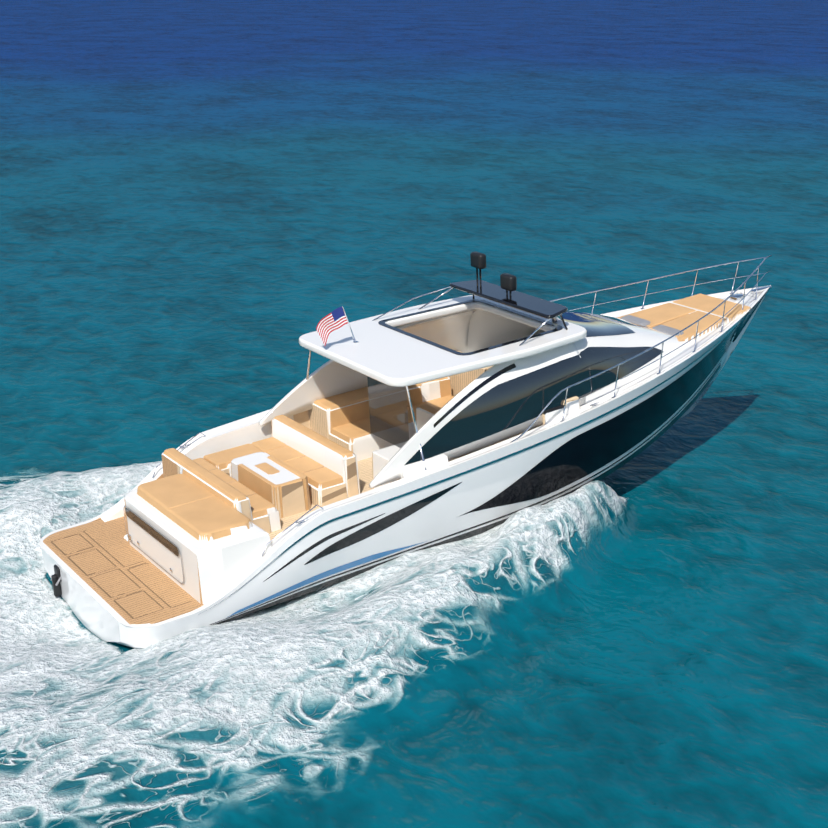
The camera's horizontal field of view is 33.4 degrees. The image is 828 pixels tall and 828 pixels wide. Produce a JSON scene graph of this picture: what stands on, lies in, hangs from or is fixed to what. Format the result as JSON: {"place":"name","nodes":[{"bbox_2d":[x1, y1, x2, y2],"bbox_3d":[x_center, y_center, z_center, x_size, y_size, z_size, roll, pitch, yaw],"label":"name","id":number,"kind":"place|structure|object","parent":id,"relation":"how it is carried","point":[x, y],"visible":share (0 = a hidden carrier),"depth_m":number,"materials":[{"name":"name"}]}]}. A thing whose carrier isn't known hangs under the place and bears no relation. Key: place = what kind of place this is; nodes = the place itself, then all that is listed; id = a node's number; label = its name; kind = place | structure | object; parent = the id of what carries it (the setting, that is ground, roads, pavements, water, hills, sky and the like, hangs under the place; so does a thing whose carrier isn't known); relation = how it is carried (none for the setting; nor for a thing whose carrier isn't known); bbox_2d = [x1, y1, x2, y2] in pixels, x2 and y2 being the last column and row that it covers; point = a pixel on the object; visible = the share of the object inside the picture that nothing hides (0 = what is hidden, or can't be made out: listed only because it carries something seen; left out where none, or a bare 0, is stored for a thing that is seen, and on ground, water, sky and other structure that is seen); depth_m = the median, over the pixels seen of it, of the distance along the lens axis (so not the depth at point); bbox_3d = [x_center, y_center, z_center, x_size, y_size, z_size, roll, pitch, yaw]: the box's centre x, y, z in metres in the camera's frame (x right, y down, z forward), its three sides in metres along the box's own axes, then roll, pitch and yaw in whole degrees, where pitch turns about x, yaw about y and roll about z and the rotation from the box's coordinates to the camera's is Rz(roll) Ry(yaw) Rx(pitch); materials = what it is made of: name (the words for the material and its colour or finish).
{"place":"outdoors","nodes":[
{"label":"outdoors","id":0,"kind":"place"},
{"bbox_2d":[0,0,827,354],"bbox_3d":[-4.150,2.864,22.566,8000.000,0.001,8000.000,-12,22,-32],"label":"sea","id":1,"kind":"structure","parent":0,"point":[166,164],"depth_m":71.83,"materials":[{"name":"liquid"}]},
{"bbox_2d":[0,259,827,827],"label":"sea","id":2,"kind":"structure","parent":0,"point":[656,657],"depth_m":21.22,"materials":[{"name":"liquid"}]},
{"bbox_2d":[0,461,627,827],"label":"wake foam","id":3,"kind":"object","parent":2,"relation":"on","point":[250,667],"visible":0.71,"depth_m":19.55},
{"bbox_2d":[41,285,770,647],"bbox_3d":[1.146,0.458,25.578,15.650,2.886,4.560,-16,24,-31],"label":"hull","id":4,"kind":"object","parent":2,"relation":"on","point":[443,515],"visible":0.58,"depth_m":22.26,"materials":[{"name":"white"}]},
{"bbox_2d":[54,564,60,580],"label":"outboard drive","id":5,"kind":"structure","parent":4,"relation":"attached to","point":[57,570],"depth_m":22.37,"materials":[{"name":"grey metal"}]},
{"bbox_2d":[51,574,61,596],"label":"outboard drive","id":6,"kind":"structure","parent":5,"relation":"attached to","point":[57,591],"depth_m":22.45,"materials":[{"name":"black metal"}]},
{"bbox_2d":[263,513,384,581],"bbox_3d":[-1.367,2.068,21.455,2.170,0.652,0.027,-11,22,-30],"label":"hull stripe","id":7,"kind":"object","parent":4,"relation":"attached to","point":[322,541],"visible":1,"depth_m":21.38,"materials":[{"name":"black paint"}]},
{"bbox_2d":[226,542,422,617],"bbox_3d":[-1.253,2.573,21.842,3.835,0.413,0.065,-12,22,-32],"label":"hull stripe","id":8,"kind":"object","parent":4,"relation":"attached to","point":[340,569],"visible":1,"depth_m":21.74,"materials":[{"name":"blue paint"}]},
{"bbox_2d":[304,482,461,564],"bbox_3d":[-0.452,1.725,21.971,2.965,0.743,0.019,-12,22,-31],"label":"hull window","id":9,"kind":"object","parent":4,"relation":"attached to","point":[376,527],"visible":1,"depth_m":21.91,"materials":[{"name":"black glass"}]},
{"bbox_2d":[39,287,768,627],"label":"deck","id":10,"kind":"structure","parent":4,"relation":"on","point":[220,507],"depth_m":22.95,"materials":[{"name":"white"}]},
{"bbox_2d":[125,508,177,555],"bbox_3d":[-4.158,1.852,21.811,0.001,0.155,2.000,-16,24,-31],"label":"transom recess","id":11,"kind":"object","parent":10,"relation":"attached to","point":[166,543],"visible":1,"depth_m":21.77,"materials":[{"name":"brown wood"}]},
{"bbox_2d":[123,506,183,583],"bbox_3d":[-4.147,2.056,21.887,0.019,0.658,2.200,-14,23,-32],"label":"garage door seam","id":12,"kind":"object","parent":10,"relation":"attached to","point":[162,535],"visible":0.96,"depth_m":21.75,"materials":[{"name":"grey plastic"}]},
{"bbox_2d":[152,432,205,477],"bbox_3d":[-4.158,0.711,24.430,1.090,0.649,0.020,-14,23,-35],"label":"handrail","id":13,"kind":"object","parent":10,"relation":"on","point":[178,449],"visible":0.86,"depth_m":24.43,"materials":[{"name":"silver metal"}]},
{"bbox_2d":[262,505,323,555],"bbox_3d":[-1.867,1.779,21.255,1.090,0.649,0.020,-11,22,-30],"label":"handrail","id":14,"kind":"object","parent":10,"relation":"on","point":[288,527],"visible":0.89,"depth_m":21.19,"materials":[{"name":"silver metal"}]},
{"bbox_2d":[306,350,310,379],"bbox_3d":[-1.942,-0.713,25.188,0.044,1.410,0.494,-16,24,-31],"label":"roof support post","id":15,"kind":"object","parent":10,"relation":"on","point":[308,367],"visible":0.31,"depth_m":25.06,"materials":[{"name":"silver metal"}]},
{"bbox_2d":[259,309,476,425],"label":"wall","id":16,"kind":"structure","parent":10,"relation":"on","point":[329,378],"depth_m":25.75,"materials":[{"name":"white plastic"}]},
{"bbox_2d":[367,376,408,447],"bbox_3d":[-0.435,-0.085,23.104,0.001,1.222,1.200,-16,24,-31],"label":"glass panel","id":17,"kind":"object","parent":10,"relation":"attached to","point":[388,409],"visible":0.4,"depth_m":23.12,"materials":[{"name":"clear glass"}]},
{"bbox_2d":[405,386,426,469],"bbox_3d":[0.029,0.207,22.456,0.044,1.410,0.494,-16,24,-31],"label":"roof support post","id":18,"kind":"object","parent":10,"relation":"on","point":[413,416],"visible":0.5,"depth_m":22.43,"materials":[{"name":"silver metal"}]},
{"bbox_2d":[369,342,585,487],"bbox_3d":[1.034,-0.090,23.246,4.610,1.452,0.606,-16,24,-31],"label":"cabin side frame","id":19,"kind":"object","parent":10,"relation":"on","point":[402,456],"depth_m":23.05,"materials":[{"name":"white plastic"}]},
{"bbox_2d":[434,364,515,427],"bbox_3d":[1.022,-0.317,23.055,1.883,0.729,0.057,-16,24,-39],"label":"arch vent","id":20,"kind":"object","parent":19,"relation":"attached to","point":[486,381],"visible":1,"depth_m":23.03,"materials":[{"name":"black plastic"}]},
{"bbox_2d":[405,347,662,464],"bbox_3d":[2.272,-0.327,23.941,6.578,1.287,0.340,-15,24,-38],"label":"side window","id":21,"kind":"structure","parent":10,"relation":"on","point":[511,403],"depth_m":23.64,"materials":[{"name":"black glass"}]},
{"bbox_2d":[562,389,567,420],"bbox_3d":[2.593,-0.162,23.698,0.111,0.599,0.022,-15,24,-37],"label":"stanchion","id":22,"kind":"object","parent":10,"relation":"on","point":[564,404],"visible":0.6,"depth_m":23.69,"materials":[{"name":"silver metal"}]},
{"bbox_2d":[468,309,691,403],"bbox_3d":[3.445,-1.651,26.528,3.500,1.296,3.597,-16,24,-31],"label":"superstructure","id":23,"kind":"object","parent":10,"relation":"on","point":[487,329],"depth_m":26.39,"materials":[{"name":"white plastic"}]},
{"bbox_2d":[299,295,586,386],"bbox_3d":[0.492,-1.374,24.490,4.190,0.141,3.590,-16,24,-31],"label":"hardtop","id":24,"kind":"object","parent":23,"relation":"on","point":[385,355],"visible":0.75,"depth_m":23.74,"materials":[{"name":"white plastic"}]},
{"bbox_2d":[342,306,355,341],"bbox_3d":[-1.127,-1.551,23.965,0.253,0.712,0.021,-16,24,-31],"label":"flag staff","id":25,"kind":"object","parent":24,"relation":"on","point":[348,324],"visible":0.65,"depth_m":23.95,"materials":[{"name":"silver metal"}]},
{"bbox_2d":[316,307,347,345],"bbox_3d":[-1.399,-1.512,23.778,0.639,0.624,0.094,-16,24,-31],"label":"ensign","id":26,"kind":"object","parent":25,"relation":"attached to","point":[333,320],"visible":1,"depth_m":23.75,"materials":[{"name":"multicoloured fabric"}]},
{"bbox_2d":[372,286,450,320],"bbox_3d":[0.013,-2.079,25.759,1.838,0.485,0.042,-11,21,-29],"label":"roof rail","id":27,"kind":"object","parent":24,"relation":"on","point":[410,300],"visible":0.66,"depth_m":25.69,"materials":[{"name":"silver metal"}]},
{"bbox_2d":[449,280,567,318],"bbox_3d":[1.738,-2.123,25.137,0.630,0.066,2.998,-16,24,-31],"label":"sunroof panel","id":28,"kind":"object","parent":27,"relation":"attached to","point":[540,307],"depth_m":24.93,"materials":[{"name":"glass"}]},
{"bbox_2d":[476,268,477,284],"bbox_3d":[1.185,-2.577,25.863,0.040,0.395,0.035,-16,24,-31],"label":"pod post","id":29,"kind":"object","parent":28,"relation":"on","point":[477,276],"visible":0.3,"depth_m":25.84,"materials":[{"name":"black metal"}]},
{"bbox_2d":[479,269,481,285],"bbox_3d":[1.242,-2.551,25.785,0.040,0.395,0.035,-16,24,-31],"label":"pod post","id":30,"kind":"object","parent":28,"relation":"on","point":[480,277],"visible":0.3,"depth_m":25.77,"materials":[{"name":"black metal"}]},
{"bbox_2d":[470,252,485,268],"bbox_3d":[1.199,-2.863,25.713,0.160,0.282,0.340,-16,24,-31],"label":"radar","id":31,"kind":"object","parent":30,"relation":"attached to","point":[478,260],"visible":1,"depth_m":25.61,"materials":[{"name":"black plastic"}]},
{"bbox_2d":[419,288,452,308],"bbox_3d":[0.461,-2.210,26.052,0.852,0.431,0.028,-9,21,-25],"label":"support strut","id":32,"kind":"object","parent":24,"relation":"on","point":[435,298],"visible":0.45,"depth_m":26.03,"materials":[{"name":"silver metal"}]},
{"bbox_2d":[378,300,562,355],"bbox_3d":[1.008,-1.590,24.789,2.352,0.020,2.740,-16,24,-31],"label":"sunroof frame","id":33,"kind":"object","parent":24,"relation":"on","point":[556,326],"visible":1,"depth_m":24.65,"materials":[{"name":"black"}]},
{"bbox_2d":[519,319,548,345],"bbox_3d":[2.109,-1.441,23.768,0.852,0.431,0.028,-16,25,-40],"label":"support strut","id":34,"kind":"object","parent":24,"relation":"on","point":[537,329],"visible":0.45,"depth_m":23.72,"materials":[{"name":"silver metal"}]},
{"bbox_2d":[552,315,561,323],"bbox_3d":[2.559,-1.725,24.713,0.160,0.207,0.160,-16,24,-31],"label":"search light","id":35,"kind":"object","parent":24,"relation":"on","point":[557,319],"visible":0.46,"depth_m":24.65,"materials":[{"name":"silver metal"}]},
{"bbox_2d":[560,314,567,329],"bbox_3d":[2.632,-1.615,24.259,0.231,0.432,0.037,5,19,15],"label":"support strut","id":36,"kind":"object","parent":24,"relation":"on","point":[563,321],"visible":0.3,"depth_m":24.25,"materials":[{"name":"black"}]},
{"bbox_2d":[562,311,634,336],"bbox_3d":[2.824,-1.815,26.024,1.898,0.448,2.776,-12,22,-32],"label":"windshield","id":37,"kind":"object","parent":23,"relation":"on","point":[592,325],"visible":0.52,"depth_m":25.70,"materials":[{"name":"blue glass"}]},
{"bbox_2d":[601,315,649,327],"bbox_3d":[4.149,-1.806,26.984,0.714,0.211,0.899,-12,22,-32],"label":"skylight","id":38,"kind":"object","parent":23,"relation":"on","point":[624,321],"visible":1,"depth_m":26.90,"materials":[{"name":"glass"}]},
{"bbox_2d":[614,366,618,396],"bbox_3d":[3.586,-0.580,24.443,0.112,0.600,0.023,-18,26,-42],"label":"stanchion","id":39,"kind":"object","parent":10,"relation":"on","point":[616,381],"visible":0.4,"depth_m":24.44,"materials":[{"name":"silver metal"}]},
{"bbox_2d":[510,255,771,442],"bbox_3d":[3.940,-1.703,26.867,8.700,1.323,4.384,-16,24,-31],"label":"bow railing","id":40,"kind":"object","parent":10,"relation":"on","point":[557,394],"visible":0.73,"depth_m":26.42,"materials":[{"name":"silver metal"}]},
{"bbox_2d":[642,281,648,307],"bbox_3d":[4.799,-2.477,28.623,0.118,0.617,0.024,-2,19,-7],"label":"stanchion","id":41,"kind":"object","parent":10,"relation":"on","point":[645,294],"visible":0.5,"depth_m":28.61,"materials":[{"name":"silver metal"}]},
{"bbox_2d":[659,342,663,372],"bbox_3d":[4.524,-1.027,25.262,0.113,0.600,0.023,-21,28,-47],"label":"stanchion","id":42,"kind":"object","parent":10,"relation":"on","point":[661,356],"visible":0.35,"depth_m":25.25,"materials":[{"name":"silver metal"}]},
{"bbox_2d":[691,270,697,295],"bbox_3d":[5.848,-2.694,28.787,0.120,0.661,0.024,-1,19,-2],"label":"stanchion","id":43,"kind":"object","parent":10,"relation":"on","point":[694,282],"visible":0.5,"depth_m":28.77,"materials":[{"name":"silver metal"}]},
{"bbox_2d":[694,321,698,350],"bbox_3d":[5.336,-1.467,26.090,0.116,0.600,0.024,-26,31,-52],"label":"stanchion","id":44,"kind":"object","parent":10,"relation":"on","point":[696,335],"visible":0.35,"depth_m":26.07,"materials":[{"name":"silver metal"}]},
{"bbox_2d":[721,301,725,330],"bbox_3d":[6.032,-1.902,26.913,0.118,0.617,0.024,-31,35,-57],"label":"stanchion","id":45,"kind":"object","parent":10,"relation":"on","point":[723,316],"visible":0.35,"depth_m":26.90,"materials":[{"name":"silver metal"}]},
{"bbox_2d":[731,262,738,292],"bbox_3d":[6.718,-2.851,28.877,0.124,0.690,0.024,1,19,2],"label":"stanchion","id":46,"kind":"object","parent":10,"relation":"on","point":[735,277],"visible":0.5,"depth_m":28.87,"materials":[{"name":"silver metal"}]},
{"bbox_2d":[730,293,744,301],"bbox_3d":[6.708,-2.409,28.627,0.260,0.132,0.200,-16,24,-31],"label":"windlass","id":47,"kind":"object","parent":10,"relation":"on","point":[737,297],"visible":0.77,"depth_m":28.55,"materials":[{"name":"silver metal"}]},
{"bbox_2d":[742,282,745,309],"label":"stanchion","id":48,"kind":"object","parent":10,"relation":"on","point":[743,295],"visible":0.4,"depth_m":27.70,"materials":[{"name":"silver metal"}]},
{"bbox_2d":[568,271,769,379],"bbox_3d":[5.011,-2.065,27.518,5.999,0.508,3.969,-16,24,-31],"label":"bow rail","id":49,"kind":"object","parent":48,"relation":"attached to","point":[677,288],"visible":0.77,"depth_m":28.27,"materials":[{"name":"silver metal"}]},
{"bbox_2d":[755,268,758,298],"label":"stanchion","id":50,"kind":"object","parent":10,"relation":"on","point":[757,284],"visible":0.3,"depth_m":28.40,"materials":[{"name":"silver metal"}]},
{"bbox_2d":[750,285,771,293],"bbox_3d":[7.283,-2.614,28.973,0.550,0.066,0.120,-16,24,-31],"label":"anchor","id":51,"kind":"object","parent":10,"relation":"on","point":[760,289],"visible":0.94,"depth_m":28.92,"materials":[{"name":"silver metal"}]},
{"bbox_2d":[210,361,720,624],"bbox_3d":[1.941,1.141,24.311,12.758,1.648,0.925,-16,25,-40],"label":"hull stripe","id":52,"kind":"object","parent":4,"relation":"attached to","point":[476,525],"visible":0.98,"depth_m":23.30,"materials":[{"name":"black paint"}]},
{"bbox_2d":[213,363,720,624],"bbox_3d":[1.932,1.189,24.347,12.767,1.626,0.916,-16,25,-40],"label":"hull bottom","id":53,"kind":"object","parent":4,"relation":"on","point":[490,526],"visible":0.71,"depth_m":23.32,"materials":[{"name":"blue"}]},
{"bbox_2d":[198,305,755,614],"bbox_3d":[2.538,0.294,24.419,14.580,2.669,1.160,-16,25,-40],"label":"rub rail","id":54,"kind":"object","parent":4,"relation":"attached to","point":[465,472],"visible":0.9,"depth_m":22.68,"materials":[{"name":"silver metal"}]},
{"bbox_2d":[460,290,767,515],"bbox_3d":[4.306,-0.368,25.807,0.794,2.290,9.978,16,24,39],"label":"hull side panel","id":55,"kind":"object","parent":4,"relation":"attached to","point":[580,456],"visible":0.98,"depth_m":24.75,"materials":[{"name":"black"}]},
{"bbox_2d":[354,496,629,600],"bbox_3d":[0.908,2.196,23.052,2.565,0.992,9.873,16,24,38],"label":"bow spray","id":56,"kind":"object","parent":2,"relation":"on","point":[512,521],"visible":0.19,"depth_m":22.86,"materials":[{"name":"liquid"}]},
{"label":"pod post","id":57,"kind":"object","parent":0,"visible":0},
{"bbox_2d":[500,273,516,290],"bbox_3d":[1.718,-2.397,25.094,0.160,0.282,0.340,-16,24,-31],"label":"radar antenna","id":58,"kind":"object","parent":57,"relation":"attached to","point":[508,282],"visible":1,"depth_m":25.00,"materials":[{"name":"black plastic"}]}
]}

